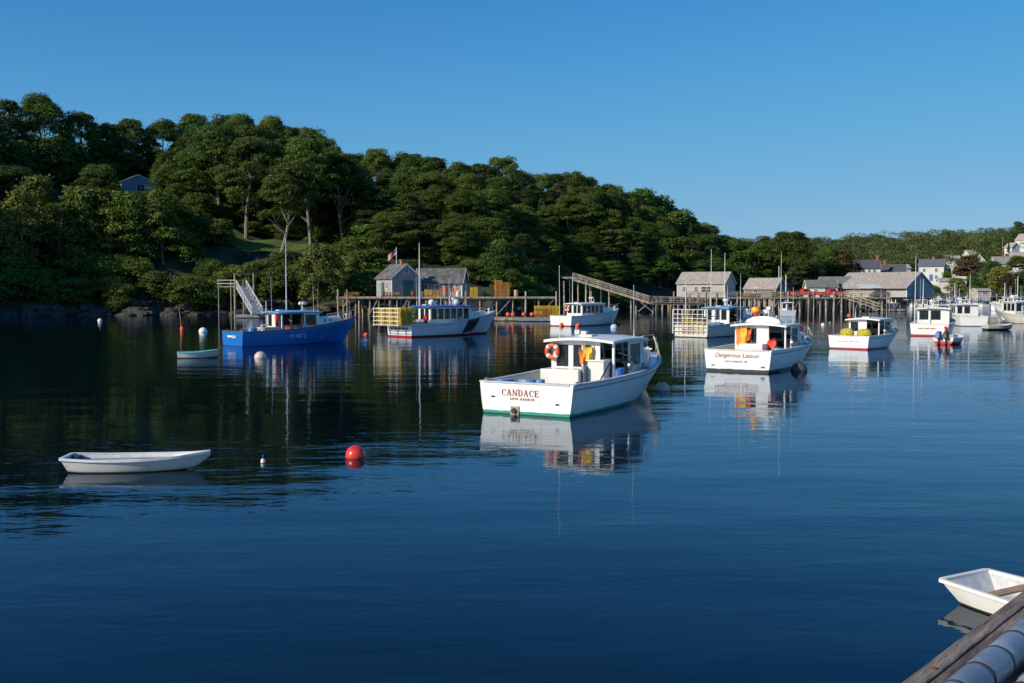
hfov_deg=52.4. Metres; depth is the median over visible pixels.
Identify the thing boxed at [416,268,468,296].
shack
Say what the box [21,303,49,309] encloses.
shore rock
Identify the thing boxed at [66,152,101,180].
shrub
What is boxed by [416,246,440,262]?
shrub
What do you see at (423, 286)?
window
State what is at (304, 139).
oak tree
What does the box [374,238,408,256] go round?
shrub
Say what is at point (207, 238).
shrub
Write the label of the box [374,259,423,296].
shack
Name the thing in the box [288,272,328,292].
shrub
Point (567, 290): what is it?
shrub
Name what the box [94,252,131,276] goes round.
shrub
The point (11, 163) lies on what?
shrub
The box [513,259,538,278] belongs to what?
shrub
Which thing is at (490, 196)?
oak tree
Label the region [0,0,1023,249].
sky
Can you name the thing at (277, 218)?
shrub
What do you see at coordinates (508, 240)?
shrub
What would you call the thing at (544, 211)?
oak tree
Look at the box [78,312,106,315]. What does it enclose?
shore rock
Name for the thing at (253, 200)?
oak tree
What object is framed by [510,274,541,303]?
shrub
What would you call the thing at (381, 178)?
pine tree
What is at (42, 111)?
oak tree
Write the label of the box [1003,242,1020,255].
house
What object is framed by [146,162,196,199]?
oak tree
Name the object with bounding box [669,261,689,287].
pine tree
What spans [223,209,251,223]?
shrub
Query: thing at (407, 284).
door
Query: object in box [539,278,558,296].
shrub
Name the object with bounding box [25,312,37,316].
shore rock
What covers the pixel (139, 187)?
window
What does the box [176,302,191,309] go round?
shore rock
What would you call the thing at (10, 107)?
pine tree
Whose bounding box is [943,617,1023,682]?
fender pipe
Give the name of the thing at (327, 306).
shore rock
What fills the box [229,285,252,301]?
shrub
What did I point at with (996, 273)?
ash tree
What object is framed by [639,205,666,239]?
oak tree
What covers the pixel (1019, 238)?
house
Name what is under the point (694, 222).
oak tree
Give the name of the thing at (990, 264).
maple tree
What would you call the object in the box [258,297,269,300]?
shore rock
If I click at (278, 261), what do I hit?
shrub
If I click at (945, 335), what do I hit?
outboard motor
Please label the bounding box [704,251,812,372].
lobster boat
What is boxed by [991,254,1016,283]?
house
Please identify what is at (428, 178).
oak tree
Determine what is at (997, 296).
wharf
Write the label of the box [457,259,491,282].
shrub
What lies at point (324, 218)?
shrub
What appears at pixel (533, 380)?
barrel
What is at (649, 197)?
maple tree
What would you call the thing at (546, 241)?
oak tree
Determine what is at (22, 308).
shore rock
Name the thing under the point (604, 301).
shore rock
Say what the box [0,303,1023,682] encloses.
water
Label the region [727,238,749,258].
maple tree
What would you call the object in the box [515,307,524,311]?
shore rock
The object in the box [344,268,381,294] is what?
shrub
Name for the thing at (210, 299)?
shrub
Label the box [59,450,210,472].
rowboat
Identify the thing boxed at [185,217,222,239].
shrub
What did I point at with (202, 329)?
mooring buoy
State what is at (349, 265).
ash tree
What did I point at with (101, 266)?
shrub
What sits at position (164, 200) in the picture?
birch tree
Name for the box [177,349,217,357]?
skiff
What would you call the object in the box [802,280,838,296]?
shed
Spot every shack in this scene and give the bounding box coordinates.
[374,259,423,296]
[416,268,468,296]
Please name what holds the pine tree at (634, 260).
on the hillside
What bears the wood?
on the hillside
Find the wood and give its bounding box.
[732,226,1023,280]
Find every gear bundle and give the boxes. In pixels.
[840,328,853,335]
[857,329,871,335]
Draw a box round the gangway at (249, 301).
[236,280,262,314]
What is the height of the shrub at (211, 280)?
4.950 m
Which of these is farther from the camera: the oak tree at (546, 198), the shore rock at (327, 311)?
the oak tree at (546, 198)
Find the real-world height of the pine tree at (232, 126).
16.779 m
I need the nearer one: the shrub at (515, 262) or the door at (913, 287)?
the shrub at (515, 262)
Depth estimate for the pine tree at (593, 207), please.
234.78 m
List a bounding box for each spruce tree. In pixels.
[684,221,697,258]
[1005,242,1010,255]
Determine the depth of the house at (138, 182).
207.59 m
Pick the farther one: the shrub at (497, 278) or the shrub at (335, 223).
the shrub at (335, 223)
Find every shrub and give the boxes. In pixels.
[0,131,24,186]
[0,138,41,183]
[0,140,10,166]
[0,255,46,288]
[0,267,56,302]
[0,272,27,302]
[0,284,26,304]
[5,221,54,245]
[9,139,50,180]
[13,133,68,183]
[31,141,82,181]
[43,140,93,186]
[53,246,101,277]
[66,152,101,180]
[76,256,117,276]
[82,258,134,285]
[86,154,128,186]
[89,274,136,299]
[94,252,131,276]
[99,282,139,310]
[101,152,149,194]
[106,289,134,308]
[111,259,156,288]
[112,237,165,262]
[117,256,152,280]
[128,161,160,190]
[135,269,177,297]
[155,273,212,309]
[161,230,209,263]
[167,185,199,199]
[180,214,205,232]
[181,199,204,213]
[182,191,219,217]
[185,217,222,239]
[187,288,228,308]
[191,257,215,275]
[194,202,224,218]
[195,217,225,243]
[195,217,237,244]
[199,259,225,276]
[200,276,216,289]
[204,184,239,206]
[204,267,224,277]
[204,277,229,296]
[210,204,236,220]
[210,264,266,298]
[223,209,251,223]
[225,278,257,295]
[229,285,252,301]
[235,260,270,270]
[237,200,271,221]
[238,221,269,235]
[250,283,262,297]
[255,265,310,295]
[255,283,285,299]
[256,266,280,280]
[258,224,276,237]
[260,248,303,267]
[263,206,281,224]
[269,207,305,229]
[273,227,294,238]
[279,210,311,228]
[281,263,322,291]
[282,278,312,295]
[288,226,307,236]
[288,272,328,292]
[302,225,330,241]
[306,213,333,232]
[307,282,330,291]
[320,231,340,242]
[327,208,361,235]
[329,242,359,263]
[333,221,387,245]
[336,273,376,302]
[337,224,393,249]
[338,236,368,249]
[344,247,391,275]
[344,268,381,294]
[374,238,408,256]
[397,258,422,270]
[404,229,441,254]
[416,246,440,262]
[439,241,476,263]
[451,261,484,275]
[457,237,489,258]
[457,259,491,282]
[471,242,506,258]
[472,252,516,270]
[472,260,505,285]
[482,230,518,250]
[483,268,511,287]
[484,237,517,264]
[492,267,528,296]
[507,255,521,271]
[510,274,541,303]
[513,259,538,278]
[518,255,534,273]
[519,284,547,305]
[527,250,549,265]
[528,282,566,310]
[529,264,549,284]
[532,263,562,285]
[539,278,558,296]
[540,261,569,275]
[551,276,571,293]
[567,280,606,301]
[571,290,593,301]
[577,271,605,289]
[586,267,612,279]
[593,256,610,266]
[597,274,607,287]
[603,288,632,305]
[660,272,676,285]
[933,287,942,295]
[963,287,974,295]
[1011,285,1023,295]
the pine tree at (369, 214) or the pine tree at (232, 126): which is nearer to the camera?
the pine tree at (369, 214)
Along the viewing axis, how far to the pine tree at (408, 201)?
197.19 m
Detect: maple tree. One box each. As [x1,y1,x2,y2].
[628,186,667,218]
[640,254,684,287]
[649,192,682,231]
[651,236,696,271]
[665,210,692,260]
[679,208,697,231]
[697,233,728,257]
[708,244,734,258]
[726,248,760,277]
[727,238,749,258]
[734,271,752,289]
[791,265,824,290]
[823,249,860,276]
[843,262,863,271]
[941,271,952,287]
[951,254,982,283]
[962,276,983,291]
[973,260,1003,287]
[997,274,1016,295]
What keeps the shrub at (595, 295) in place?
on the hillside
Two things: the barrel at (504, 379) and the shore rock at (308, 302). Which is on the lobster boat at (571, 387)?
the barrel at (504, 379)
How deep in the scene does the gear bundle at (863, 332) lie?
71.10 m
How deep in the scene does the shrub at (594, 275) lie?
215.56 m
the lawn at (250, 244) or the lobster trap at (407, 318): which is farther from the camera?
the lawn at (250, 244)
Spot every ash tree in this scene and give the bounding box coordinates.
[294,240,345,314]
[333,255,358,286]
[943,277,965,293]
[986,266,1015,292]
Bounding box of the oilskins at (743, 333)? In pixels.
[740,325,747,342]
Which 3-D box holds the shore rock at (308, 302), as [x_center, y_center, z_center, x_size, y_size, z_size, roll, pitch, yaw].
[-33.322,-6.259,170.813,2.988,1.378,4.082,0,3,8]
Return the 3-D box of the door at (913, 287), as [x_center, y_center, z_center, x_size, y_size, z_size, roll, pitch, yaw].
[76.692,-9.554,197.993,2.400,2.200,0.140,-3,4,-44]
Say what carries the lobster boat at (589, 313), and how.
on the water
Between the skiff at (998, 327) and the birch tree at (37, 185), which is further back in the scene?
the birch tree at (37, 185)
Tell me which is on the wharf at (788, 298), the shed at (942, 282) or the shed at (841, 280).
the shed at (841, 280)
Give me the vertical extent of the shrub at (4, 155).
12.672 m
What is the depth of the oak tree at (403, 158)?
231.53 m
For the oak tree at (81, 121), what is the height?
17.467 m
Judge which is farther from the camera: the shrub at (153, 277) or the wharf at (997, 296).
the wharf at (997, 296)
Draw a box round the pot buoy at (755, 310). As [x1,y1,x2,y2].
[751,306,760,314]
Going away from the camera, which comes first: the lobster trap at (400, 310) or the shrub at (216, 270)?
the lobster trap at (400, 310)
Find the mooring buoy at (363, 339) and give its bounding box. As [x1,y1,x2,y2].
[360,337,367,341]
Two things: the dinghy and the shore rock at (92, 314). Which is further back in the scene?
the shore rock at (92, 314)
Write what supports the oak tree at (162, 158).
on the hillside
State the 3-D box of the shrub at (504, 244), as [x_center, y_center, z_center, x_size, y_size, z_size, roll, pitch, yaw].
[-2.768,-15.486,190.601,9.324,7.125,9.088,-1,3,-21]
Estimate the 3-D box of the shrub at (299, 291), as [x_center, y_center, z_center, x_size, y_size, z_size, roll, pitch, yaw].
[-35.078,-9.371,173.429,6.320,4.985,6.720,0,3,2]
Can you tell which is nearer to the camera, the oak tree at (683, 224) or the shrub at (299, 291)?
the shrub at (299, 291)
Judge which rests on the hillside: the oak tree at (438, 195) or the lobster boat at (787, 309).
the oak tree at (438, 195)
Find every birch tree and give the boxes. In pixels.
[0,187,41,286]
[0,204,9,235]
[9,172,62,253]
[34,202,90,270]
[57,185,100,246]
[74,185,128,253]
[83,202,132,253]
[103,189,150,254]
[129,207,176,260]
[140,189,185,263]
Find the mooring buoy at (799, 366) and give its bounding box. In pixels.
[791,361,806,371]
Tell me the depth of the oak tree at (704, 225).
323.61 m
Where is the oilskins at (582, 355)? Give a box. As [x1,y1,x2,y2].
[578,348,585,363]
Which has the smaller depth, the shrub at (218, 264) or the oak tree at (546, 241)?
the shrub at (218, 264)
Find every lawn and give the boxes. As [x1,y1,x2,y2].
[207,229,314,252]
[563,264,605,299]
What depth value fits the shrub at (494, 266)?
180.09 m
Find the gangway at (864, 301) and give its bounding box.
[844,292,881,309]
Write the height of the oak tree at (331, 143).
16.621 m
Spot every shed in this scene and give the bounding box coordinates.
[743,278,787,306]
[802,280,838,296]
[818,276,851,291]
[936,278,952,293]
[953,276,966,291]
[969,288,992,300]
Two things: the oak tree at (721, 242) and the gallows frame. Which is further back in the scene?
the oak tree at (721, 242)
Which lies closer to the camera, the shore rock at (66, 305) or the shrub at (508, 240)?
the shore rock at (66, 305)
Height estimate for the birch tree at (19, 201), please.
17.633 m
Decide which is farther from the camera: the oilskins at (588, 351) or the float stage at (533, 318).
the float stage at (533, 318)
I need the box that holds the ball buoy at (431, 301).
[428,299,434,304]
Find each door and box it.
[403,280,412,295]
[445,284,451,295]
[912,286,917,296]
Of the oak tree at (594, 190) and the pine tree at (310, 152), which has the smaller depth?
the pine tree at (310, 152)
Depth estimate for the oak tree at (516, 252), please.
189.88 m
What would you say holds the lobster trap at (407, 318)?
on the lobster trap
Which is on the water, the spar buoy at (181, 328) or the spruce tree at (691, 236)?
the spar buoy at (181, 328)
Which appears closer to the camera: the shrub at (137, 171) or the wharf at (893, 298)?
the wharf at (893, 298)
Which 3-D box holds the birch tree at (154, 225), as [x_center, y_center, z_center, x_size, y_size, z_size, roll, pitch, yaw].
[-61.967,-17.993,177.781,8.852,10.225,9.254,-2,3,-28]
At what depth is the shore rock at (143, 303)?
164.79 m
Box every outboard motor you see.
[935,331,941,344]
[942,332,948,344]
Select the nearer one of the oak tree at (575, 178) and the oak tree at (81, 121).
the oak tree at (81, 121)
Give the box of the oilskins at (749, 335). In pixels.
[747,328,751,340]
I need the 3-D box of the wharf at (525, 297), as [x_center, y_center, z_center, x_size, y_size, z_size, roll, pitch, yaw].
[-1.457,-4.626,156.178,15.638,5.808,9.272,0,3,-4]
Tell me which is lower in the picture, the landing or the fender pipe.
the fender pipe
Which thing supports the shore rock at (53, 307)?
on the hillside
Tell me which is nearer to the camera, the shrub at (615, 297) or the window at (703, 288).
the window at (703, 288)
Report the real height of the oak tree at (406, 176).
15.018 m
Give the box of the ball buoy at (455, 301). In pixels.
[452,299,459,304]
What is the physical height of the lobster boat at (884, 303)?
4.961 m
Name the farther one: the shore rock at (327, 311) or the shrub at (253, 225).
the shrub at (253, 225)
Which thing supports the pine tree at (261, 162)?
on the hillside
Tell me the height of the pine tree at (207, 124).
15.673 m
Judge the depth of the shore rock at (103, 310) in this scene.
162.86 m
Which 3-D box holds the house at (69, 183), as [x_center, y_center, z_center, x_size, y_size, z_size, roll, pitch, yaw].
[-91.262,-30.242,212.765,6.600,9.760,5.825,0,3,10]
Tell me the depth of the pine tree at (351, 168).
198.65 m
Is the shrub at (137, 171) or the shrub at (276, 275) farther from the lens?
the shrub at (137, 171)
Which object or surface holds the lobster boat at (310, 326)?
on the water
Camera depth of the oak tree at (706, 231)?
312.04 m
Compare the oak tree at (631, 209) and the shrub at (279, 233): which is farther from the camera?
the oak tree at (631, 209)
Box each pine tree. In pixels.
[0,98,31,141]
[183,123,245,219]
[194,122,221,174]
[208,135,277,238]
[220,124,285,225]
[221,120,244,150]
[257,159,320,251]
[270,136,342,243]
[274,138,289,161]
[309,176,354,231]
[311,150,374,235]
[344,209,393,239]
[374,172,395,202]
[388,194,428,232]
[409,219,453,252]
[423,156,449,212]
[509,176,536,232]
[514,233,539,255]
[548,183,573,232]
[550,172,565,196]
[550,194,594,234]
[567,193,610,256]
[588,234,622,262]
[590,208,635,260]
[612,216,650,255]
[620,253,653,291]
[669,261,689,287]
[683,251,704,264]
[708,224,722,235]
[1007,221,1023,242]
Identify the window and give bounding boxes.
[136,184,145,191]
[403,268,408,273]
[421,284,427,290]
[434,284,439,291]
[701,286,711,291]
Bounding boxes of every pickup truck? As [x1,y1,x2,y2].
[790,289,817,296]
[818,289,844,296]
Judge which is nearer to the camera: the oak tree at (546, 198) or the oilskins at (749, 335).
the oilskins at (749, 335)
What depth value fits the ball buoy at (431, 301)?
91.67 m
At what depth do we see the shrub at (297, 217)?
200.61 m
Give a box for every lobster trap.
[384,320,394,324]
[392,308,405,311]
[392,312,405,316]
[393,316,405,320]
[393,321,405,324]
[400,316,410,320]
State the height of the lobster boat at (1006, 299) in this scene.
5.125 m
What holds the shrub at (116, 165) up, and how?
on the hillside
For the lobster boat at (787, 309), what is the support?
on the water
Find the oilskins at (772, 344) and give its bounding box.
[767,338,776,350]
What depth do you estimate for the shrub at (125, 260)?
170.83 m
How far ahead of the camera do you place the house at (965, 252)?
437.68 m
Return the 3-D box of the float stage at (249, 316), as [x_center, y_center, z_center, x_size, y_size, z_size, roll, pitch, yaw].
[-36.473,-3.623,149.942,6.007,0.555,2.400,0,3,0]
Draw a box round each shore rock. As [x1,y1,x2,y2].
[0,311,18,316]
[19,306,37,311]
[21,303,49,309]
[21,308,33,313]
[21,311,39,316]
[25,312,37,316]
[36,310,53,315]
[48,303,63,310]
[52,311,67,315]
[53,307,71,314]
[62,303,79,307]
[67,307,80,313]
[78,304,98,312]
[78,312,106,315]
[88,308,114,312]
[113,312,136,315]
[125,306,144,311]
[127,310,147,315]
[133,300,148,306]
[146,311,154,315]
[164,308,178,314]
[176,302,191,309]
[187,311,202,314]
[201,312,214,314]
[215,309,228,314]
[216,302,232,308]
[228,310,250,314]
[256,300,277,307]
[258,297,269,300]
[270,306,294,310]
[279,300,294,306]
[299,299,316,305]
[320,304,334,310]
[322,309,331,312]
[364,303,387,309]
[483,300,493,307]
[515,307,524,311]
[597,300,607,304]
[623,303,637,308]
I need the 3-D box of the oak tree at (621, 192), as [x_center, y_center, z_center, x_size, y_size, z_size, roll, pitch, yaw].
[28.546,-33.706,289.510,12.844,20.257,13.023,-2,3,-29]
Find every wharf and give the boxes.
[336,289,448,317]
[450,291,556,316]
[654,291,889,311]
[661,292,747,310]
[797,294,923,310]
[859,293,1023,305]
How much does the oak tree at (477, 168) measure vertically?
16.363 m
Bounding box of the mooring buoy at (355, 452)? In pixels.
[345,445,365,458]
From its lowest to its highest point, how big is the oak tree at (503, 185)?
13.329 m
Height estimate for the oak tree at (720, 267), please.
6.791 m
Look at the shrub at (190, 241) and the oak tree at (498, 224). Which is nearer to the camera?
the shrub at (190, 241)
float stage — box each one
[236,314,265,317]
[494,317,517,320]
[518,317,549,320]
[862,309,904,310]
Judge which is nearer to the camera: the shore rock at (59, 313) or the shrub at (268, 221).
the shore rock at (59, 313)
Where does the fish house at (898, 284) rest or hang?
on the wharf at (893, 298)
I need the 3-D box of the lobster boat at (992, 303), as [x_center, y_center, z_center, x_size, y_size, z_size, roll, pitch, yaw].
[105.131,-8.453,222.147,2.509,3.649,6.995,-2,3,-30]
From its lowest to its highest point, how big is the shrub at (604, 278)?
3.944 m
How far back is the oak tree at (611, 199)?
272.38 m
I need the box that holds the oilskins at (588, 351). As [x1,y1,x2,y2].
[583,344,593,359]
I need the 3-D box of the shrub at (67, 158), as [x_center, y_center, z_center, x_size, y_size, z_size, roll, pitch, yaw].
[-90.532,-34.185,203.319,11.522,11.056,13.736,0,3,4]
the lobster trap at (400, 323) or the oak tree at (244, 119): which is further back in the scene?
the oak tree at (244, 119)
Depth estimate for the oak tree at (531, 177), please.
247.60 m
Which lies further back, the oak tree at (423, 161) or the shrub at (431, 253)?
the oak tree at (423, 161)
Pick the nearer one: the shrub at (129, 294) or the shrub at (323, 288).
the shrub at (129, 294)
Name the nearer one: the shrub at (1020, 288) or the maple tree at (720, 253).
the maple tree at (720, 253)
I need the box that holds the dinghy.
[939,568,1023,614]
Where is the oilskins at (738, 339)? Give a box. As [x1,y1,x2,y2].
[736,326,742,344]
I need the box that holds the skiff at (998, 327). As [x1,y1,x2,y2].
[981,324,1011,329]
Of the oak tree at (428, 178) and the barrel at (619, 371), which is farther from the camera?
the oak tree at (428, 178)
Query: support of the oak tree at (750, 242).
on the hillside
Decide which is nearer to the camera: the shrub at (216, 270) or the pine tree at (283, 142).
the shrub at (216, 270)
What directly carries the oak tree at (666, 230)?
on the hillside
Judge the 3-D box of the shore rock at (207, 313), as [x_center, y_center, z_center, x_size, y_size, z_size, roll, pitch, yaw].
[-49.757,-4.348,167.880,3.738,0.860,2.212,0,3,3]
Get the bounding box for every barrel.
[247,328,257,330]
[494,378,514,381]
[518,378,535,382]
[536,379,544,382]
[615,368,623,376]
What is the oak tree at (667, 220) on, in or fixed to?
on the hillside
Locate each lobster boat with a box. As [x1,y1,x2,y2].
[222,239,355,346]
[373,243,495,336]
[479,266,660,417]
[550,274,618,325]
[672,249,751,337]
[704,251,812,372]
[779,302,795,316]
[828,281,898,349]
[874,299,890,308]
[888,299,896,305]
[895,300,907,310]
[903,299,916,307]
[910,267,955,335]
[916,298,930,307]
[929,297,948,306]
[948,288,987,325]
[960,297,978,308]
[971,297,987,303]
[974,299,988,307]
[990,297,1004,305]
[991,294,1023,310]
[994,287,1023,323]
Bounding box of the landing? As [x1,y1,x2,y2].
[217,280,252,315]
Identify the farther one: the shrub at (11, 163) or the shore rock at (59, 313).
the shrub at (11, 163)
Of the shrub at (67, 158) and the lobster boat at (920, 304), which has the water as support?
the lobster boat at (920, 304)
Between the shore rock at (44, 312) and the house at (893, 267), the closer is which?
the shore rock at (44, 312)
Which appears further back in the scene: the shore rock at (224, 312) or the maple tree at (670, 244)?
the maple tree at (670, 244)
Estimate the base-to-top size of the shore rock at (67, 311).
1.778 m
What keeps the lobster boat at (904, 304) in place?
on the water
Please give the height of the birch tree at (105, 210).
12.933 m
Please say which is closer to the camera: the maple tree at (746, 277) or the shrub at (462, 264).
the shrub at (462, 264)
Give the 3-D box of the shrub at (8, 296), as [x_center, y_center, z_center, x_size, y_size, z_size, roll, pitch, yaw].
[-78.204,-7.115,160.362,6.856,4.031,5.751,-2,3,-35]
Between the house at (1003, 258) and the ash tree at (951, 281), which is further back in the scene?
the house at (1003, 258)
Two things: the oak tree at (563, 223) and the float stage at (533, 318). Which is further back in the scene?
the oak tree at (563, 223)
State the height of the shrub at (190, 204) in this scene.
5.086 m
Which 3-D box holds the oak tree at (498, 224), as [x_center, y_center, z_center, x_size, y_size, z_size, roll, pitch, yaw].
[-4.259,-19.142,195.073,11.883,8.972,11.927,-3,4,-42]
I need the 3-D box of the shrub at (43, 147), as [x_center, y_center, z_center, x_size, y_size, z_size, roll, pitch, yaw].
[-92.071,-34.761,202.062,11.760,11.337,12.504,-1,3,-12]
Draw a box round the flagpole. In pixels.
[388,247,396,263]
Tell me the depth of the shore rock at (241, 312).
166.28 m
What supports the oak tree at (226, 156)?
on the hillside
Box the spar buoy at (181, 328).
[179,308,183,330]
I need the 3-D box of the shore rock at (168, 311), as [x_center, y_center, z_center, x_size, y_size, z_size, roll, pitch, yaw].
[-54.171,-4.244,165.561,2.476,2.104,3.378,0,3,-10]
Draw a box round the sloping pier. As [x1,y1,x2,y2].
[560,273,703,312]
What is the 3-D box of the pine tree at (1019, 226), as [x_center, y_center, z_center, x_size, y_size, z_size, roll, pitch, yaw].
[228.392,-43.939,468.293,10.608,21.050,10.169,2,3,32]
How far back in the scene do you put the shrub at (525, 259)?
194.64 m
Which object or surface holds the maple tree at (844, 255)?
on the hillside
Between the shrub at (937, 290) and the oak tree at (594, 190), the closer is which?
the oak tree at (594, 190)
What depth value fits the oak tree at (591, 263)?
218.32 m
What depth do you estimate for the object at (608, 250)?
242.49 m
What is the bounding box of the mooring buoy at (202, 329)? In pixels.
[199,327,206,331]
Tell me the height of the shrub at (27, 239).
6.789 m
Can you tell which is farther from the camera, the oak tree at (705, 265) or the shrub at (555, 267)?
the oak tree at (705, 265)
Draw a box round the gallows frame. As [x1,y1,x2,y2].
[234,273,254,317]
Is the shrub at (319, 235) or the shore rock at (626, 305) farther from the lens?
the shore rock at (626, 305)
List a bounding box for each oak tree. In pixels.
[0,117,12,164]
[0,165,40,219]
[13,90,76,153]
[50,109,112,165]
[73,164,124,199]
[88,122,147,186]
[105,118,156,179]
[126,191,153,222]
[141,198,197,229]
[142,117,188,168]
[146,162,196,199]
[149,150,179,187]
[166,143,232,195]
[167,113,210,151]
[173,129,208,169]
[207,112,232,126]
[209,153,260,208]
[221,113,255,137]
[237,155,282,221]
[257,115,287,139]
[274,124,300,140]
[281,173,334,225]
[283,135,313,157]
[294,125,329,147]
[317,138,343,153]
[321,147,333,153]
[331,180,386,220]
[345,161,376,185]
[346,184,402,229]
[347,152,364,161]
[362,146,398,205]
[362,210,420,258]
[385,165,432,221]
[386,151,423,190]
[400,153,441,209]
[402,170,452,220]
[411,186,464,240]
[428,218,479,264]
[436,168,468,212]
[439,188,488,230]
[442,161,479,185]
[450,173,490,212]
[458,216,519,250]
[460,187,518,227]
[470,163,499,214]
[478,155,531,211]
[482,175,518,222]
[497,247,521,266]
[503,203,547,244]
[508,169,538,204]
[519,191,557,231]
[524,234,564,262]
[526,172,556,205]
[532,204,570,246]
[542,203,586,243]
[546,234,589,264]
[561,171,588,189]
[563,185,590,234]
[563,231,605,266]
[573,174,600,193]
[574,257,602,280]
[585,184,607,204]
[597,260,630,286]
[599,188,624,228]
[601,182,621,205]
[615,185,627,214]
[616,238,651,266]
[618,198,643,219]
[620,190,650,231]
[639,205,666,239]
[641,219,663,267]
[641,241,673,271]
[652,218,676,234]
[653,223,683,263]
[674,207,689,234]
[678,259,720,277]
[681,227,703,249]
[682,233,718,266]
[685,216,703,229]
[693,221,713,233]
[703,229,717,245]
[704,257,726,269]
[711,235,730,253]
[712,264,726,271]
[718,263,743,283]
[720,234,739,253]
[736,240,755,249]
[740,243,779,277]
[750,235,796,279]
[760,230,823,292]
[810,246,844,277]
[1003,255,1023,283]
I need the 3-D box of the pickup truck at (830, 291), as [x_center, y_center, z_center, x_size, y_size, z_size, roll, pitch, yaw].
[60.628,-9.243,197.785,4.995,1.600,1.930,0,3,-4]
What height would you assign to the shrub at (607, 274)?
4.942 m
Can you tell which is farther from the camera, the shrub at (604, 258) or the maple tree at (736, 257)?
the maple tree at (736, 257)
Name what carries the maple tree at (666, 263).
on the hillside
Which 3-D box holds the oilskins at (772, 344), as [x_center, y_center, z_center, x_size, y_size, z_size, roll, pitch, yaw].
[13.214,0.224,52.863,0.524,0.823,0.288,2,3,33]
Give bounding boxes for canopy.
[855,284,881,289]
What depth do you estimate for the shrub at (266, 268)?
172.85 m
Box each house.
[56,178,76,186]
[111,174,156,194]
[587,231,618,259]
[837,272,935,296]
[880,260,906,271]
[918,257,945,285]
[946,256,960,269]
[951,262,965,277]
[962,250,977,265]
[969,253,987,278]
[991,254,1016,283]
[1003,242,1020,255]
[1009,252,1023,271]
[1014,234,1023,251]
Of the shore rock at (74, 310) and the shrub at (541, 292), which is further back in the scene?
the shrub at (541, 292)
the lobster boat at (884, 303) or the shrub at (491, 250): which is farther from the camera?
the lobster boat at (884, 303)
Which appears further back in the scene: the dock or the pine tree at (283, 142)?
the pine tree at (283, 142)
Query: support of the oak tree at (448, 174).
on the hillside
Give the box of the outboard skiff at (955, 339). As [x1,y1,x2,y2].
[933,334,963,344]
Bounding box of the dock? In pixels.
[902,591,1023,682]
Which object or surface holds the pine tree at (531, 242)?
on the hillside
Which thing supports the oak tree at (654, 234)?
on the hillside
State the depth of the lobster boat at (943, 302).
210.51 m
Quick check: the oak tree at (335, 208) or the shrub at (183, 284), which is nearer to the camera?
the shrub at (183, 284)
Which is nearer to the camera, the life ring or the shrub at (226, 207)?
the life ring
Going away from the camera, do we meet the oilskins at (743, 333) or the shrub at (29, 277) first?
the oilskins at (743, 333)
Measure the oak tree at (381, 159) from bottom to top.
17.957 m
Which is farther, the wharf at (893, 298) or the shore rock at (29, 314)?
the wharf at (893, 298)
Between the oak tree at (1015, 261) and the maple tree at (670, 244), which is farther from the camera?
the oak tree at (1015, 261)
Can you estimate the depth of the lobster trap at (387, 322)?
87.94 m
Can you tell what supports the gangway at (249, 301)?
on the float stage at (249, 316)
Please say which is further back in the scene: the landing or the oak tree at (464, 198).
the oak tree at (464, 198)
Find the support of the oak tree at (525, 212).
on the hillside
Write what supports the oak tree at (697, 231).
on the hillside
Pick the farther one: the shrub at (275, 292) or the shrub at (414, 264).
the shrub at (414, 264)
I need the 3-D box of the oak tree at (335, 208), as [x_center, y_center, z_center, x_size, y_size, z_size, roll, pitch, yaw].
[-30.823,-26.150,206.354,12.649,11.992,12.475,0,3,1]
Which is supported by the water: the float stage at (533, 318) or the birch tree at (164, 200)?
the float stage at (533, 318)
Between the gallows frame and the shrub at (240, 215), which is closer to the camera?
the gallows frame
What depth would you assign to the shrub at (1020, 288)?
320.64 m
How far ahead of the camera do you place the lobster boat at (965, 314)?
117.69 m
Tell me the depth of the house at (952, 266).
371.23 m
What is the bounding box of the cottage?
[675,272,736,296]
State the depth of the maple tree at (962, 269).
365.94 m
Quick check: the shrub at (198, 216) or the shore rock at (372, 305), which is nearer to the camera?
the shore rock at (372, 305)
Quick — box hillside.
[0,179,1023,315]
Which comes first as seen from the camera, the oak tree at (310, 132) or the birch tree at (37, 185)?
the birch tree at (37, 185)
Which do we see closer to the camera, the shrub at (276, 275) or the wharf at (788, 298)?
the shrub at (276, 275)
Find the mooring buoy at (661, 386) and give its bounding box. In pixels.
[655,381,669,390]
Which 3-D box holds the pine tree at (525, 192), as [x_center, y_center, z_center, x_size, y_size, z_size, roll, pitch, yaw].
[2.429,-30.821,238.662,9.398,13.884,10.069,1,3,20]
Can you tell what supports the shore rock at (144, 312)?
on the hillside
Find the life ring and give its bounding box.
[545,343,559,359]
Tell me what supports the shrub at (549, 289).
on the hillside
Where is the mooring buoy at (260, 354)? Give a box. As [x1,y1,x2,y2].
[254,350,266,357]
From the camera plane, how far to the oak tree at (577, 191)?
259.79 m
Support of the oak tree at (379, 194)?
on the hillside
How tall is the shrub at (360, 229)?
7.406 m
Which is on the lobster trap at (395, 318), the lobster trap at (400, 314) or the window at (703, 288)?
the lobster trap at (400, 314)
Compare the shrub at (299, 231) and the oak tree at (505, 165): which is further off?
the oak tree at (505, 165)
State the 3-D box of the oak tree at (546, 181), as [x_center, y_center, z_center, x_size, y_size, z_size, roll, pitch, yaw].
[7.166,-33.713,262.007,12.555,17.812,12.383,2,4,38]
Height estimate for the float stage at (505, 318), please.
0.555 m

